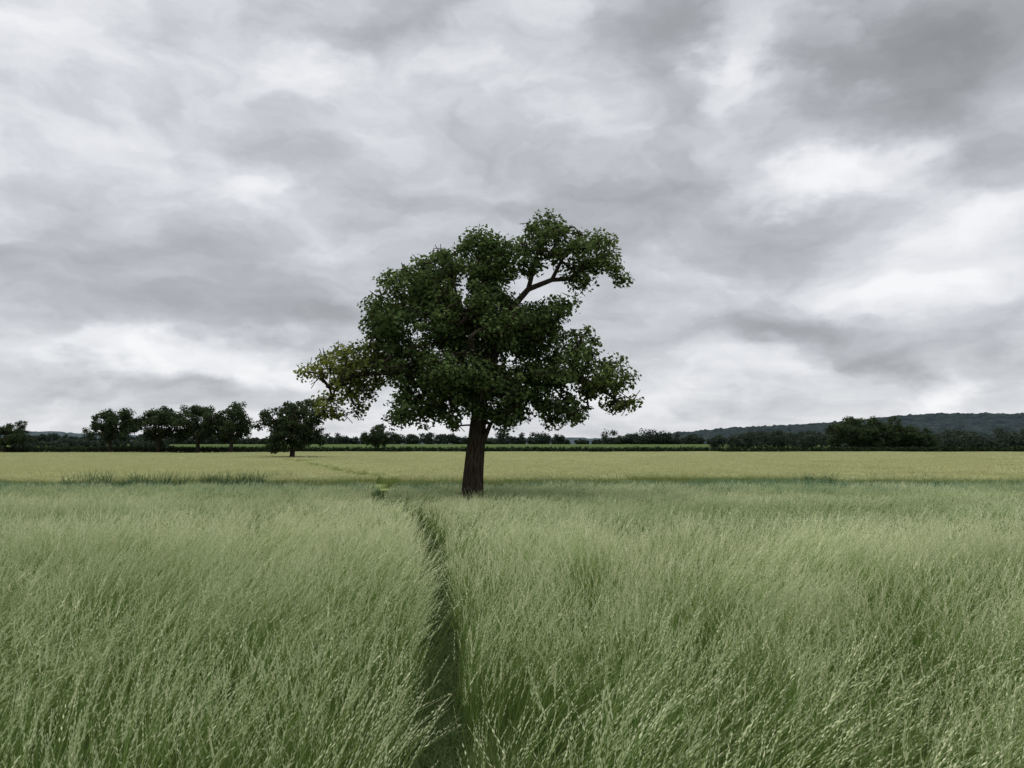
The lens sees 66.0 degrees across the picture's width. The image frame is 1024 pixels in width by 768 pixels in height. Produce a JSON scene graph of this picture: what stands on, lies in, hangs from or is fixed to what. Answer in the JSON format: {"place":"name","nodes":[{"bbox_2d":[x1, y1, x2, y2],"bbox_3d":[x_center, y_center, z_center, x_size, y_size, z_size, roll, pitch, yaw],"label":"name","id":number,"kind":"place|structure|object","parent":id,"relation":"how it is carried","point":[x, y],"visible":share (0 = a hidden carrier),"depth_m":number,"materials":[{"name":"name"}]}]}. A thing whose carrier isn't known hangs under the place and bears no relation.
{"place":"outdoors","nodes":[
{"label":"outdoors","id":0,"kind":"place"},
{"bbox_2d":[0,431,137,441],"bbox_3d":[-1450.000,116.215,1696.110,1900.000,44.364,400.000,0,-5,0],"label":"distant hill","id":1,"kind":"structure","parent":0,"point":[33,433],"depth_m":1779.65,"materials":[{"name":"green plant"}]},
{"bbox_2d":[227,436,640,443],"bbox_3d":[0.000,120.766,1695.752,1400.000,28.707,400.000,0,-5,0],"label":"distant hill","id":2,"kind":"structure","parent":0,"point":[571,439],"depth_m":1735.06,"materials":[{"name":"green plant"}]},
{"bbox_2d":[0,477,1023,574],"bbox_3d":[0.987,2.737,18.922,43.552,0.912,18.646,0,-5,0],"label":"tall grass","id":3,"kind":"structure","parent":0,"point":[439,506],"depth_m":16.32,"materials":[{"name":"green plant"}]},
{"bbox_2d":[0,459,1023,488],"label":"barley field","id":4,"kind":"structure","parent":0,"point":[391,472],"depth_m":36.84,"materials":[{"name":"green plant"}]},
{"bbox_2d":[0,444,1023,767],"bbox_3d":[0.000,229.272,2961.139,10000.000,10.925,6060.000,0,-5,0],"label":"ground","id":5,"kind":"structure","parent":0,"point":[512,718],"depth_m":5.05,"materials":[{"name":"green plant"}]},
{"bbox_2d":[0,420,34,451],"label":"oak tree","id":6,"kind":"object","parent":5,"relation":"on","point":[11,434],"visible":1,"depth_m":140.67,"materials":[{"name":"green plant"}]},
{"bbox_2d":[82,407,136,451],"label":"oak tree","id":7,"kind":"object","parent":5,"relation":"on","point":[109,428],"visible":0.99,"depth_m":138.21,"materials":[{"name":"green plant"}]},
{"bbox_2d":[0,445,289,452],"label":"field hedge","id":8,"kind":"object","parent":5,"relation":"on","point":[187,449],"visible":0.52,"depth_m":142.28,"materials":[{"name":"green plant"}]},
{"bbox_2d":[127,405,189,451],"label":"oak tree","id":9,"kind":"object","parent":5,"relation":"on","point":[166,417],"visible":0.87,"depth_m":140.63,"materials":[{"name":"green plant"}]},
{"bbox_2d":[171,404,215,452],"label":"oak tree","id":10,"kind":"object","parent":5,"relation":"on","point":[192,427],"visible":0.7,"depth_m":139.93,"materials":[{"name":"green plant"}]},
{"bbox_2d":[201,401,253,451],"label":"oak tree","id":11,"kind":"object","parent":5,"relation":"on","point":[222,428],"visible":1,"depth_m":136.71,"materials":[{"name":"green plant"}]},
{"bbox_2d":[250,398,330,456],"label":"oak tree","id":12,"kind":"object","parent":5,"relation":"on","point":[292,429],"visible":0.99,"depth_m":78.83,"materials":[{"name":"green plant"}]},
{"bbox_2d":[359,424,400,446],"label":"oak tree","id":13,"kind":"object","parent":5,"relation":"on","point":[379,437],"visible":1,"depth_m":178.74,"materials":[{"name":"green plant"}]},
{"bbox_2d":[366,492,515,767],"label":"footpath","id":14,"kind":"structure","parent":5,"relation":"on","point":[458,683],"depth_m":5.23,"materials":[{"name":"green plant"}]},
{"bbox_2d":[293,208,644,503],"bbox_3d":[-1.082,-0.759,23.133,9.330,8.743,5.707,-2,-5,20],"label":"oak tree","id":15,"kind":"object","parent":5,"relation":"on","point":[491,319],"visible":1,"depth_m":22.46,"materials":[{"name":"green plant"}]},
{"bbox_2d":[57,469,945,488],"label":"thistle weeds","id":16,"kind":"object","parent":5,"relation":"on","point":[209,479],"visible":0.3,"depth_m":28.97,"materials":[{"name":"green plant"}]},
{"bbox_2d":[25,428,990,443],"bbox_3d":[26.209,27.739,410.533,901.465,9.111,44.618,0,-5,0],"label":"distant treeline","id":17,"kind":"object","parent":5,"relation":"on","point":[649,437],"visible":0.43,"depth_m":402.72,"materials":[{"name":"green plant"}]},
{"bbox_2d":[0,424,1023,450],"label":"distant woodland","id":18,"kind":"object","parent":5,"relation":"on","point":[955,438],"visible":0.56,"depth_m":237.11,"materials":[{"name":"green plant"}]},
{"bbox_2d":[0,446,1023,451],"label":"field hedge","id":19,"kind":"object","parent":5,"relation":"on","point":[691,448],"visible":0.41,"depth_m":159.21,"materials":[{"name":"green plant"}]},
{"bbox_2d":[825,416,873,447],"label":"oak tree","id":20,"kind":"object","parent":5,"relation":"on","point":[857,437],"visible":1,"depth_m":166.19,"materials":[{"name":"green plant"}]},
{"bbox_2d":[864,415,903,447],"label":"oak tree","id":21,"kind":"object","parent":5,"relation":"on","point":[885,433],"visible":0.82,"depth_m":167.91,"materials":[{"name":"green plant"}]},
{"bbox_2d":[890,424,938,448],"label":"oak tree","id":22,"kind":"object","parent":5,"relation":"on","point":[911,436],"visible":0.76,"depth_m":169.14,"materials":[{"name":"green plant"}]},
{"bbox_2d":[0,451,1023,460],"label":"barley field","id":23,"kind":"structure","parent":0,"point":[585,456],"depth_m":90.56,"materials":[{"name":"green plant"}]},
{"bbox_2d":[0,473,1023,500],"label":"verge grass","id":24,"kind":"structure","parent":0,"point":[700,483],"depth_m":27.20,"materials":[{"name":"green plant"}]},
{"bbox_2d":[0,0,1023,438],"label":"sky","id":25,"kind":"structure","parent":0,"point":[814,208],"materials":[{"name":"grey"}]},
{"bbox_2d":[671,412,1023,443],"bbox_3d":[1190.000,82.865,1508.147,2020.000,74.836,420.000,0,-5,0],"label":"wooded hill","id":26,"kind":"structure","parent":0,"point":[982,422],"depth_m":1541.79,"materials":[{"name":"green plant"}]}
]}

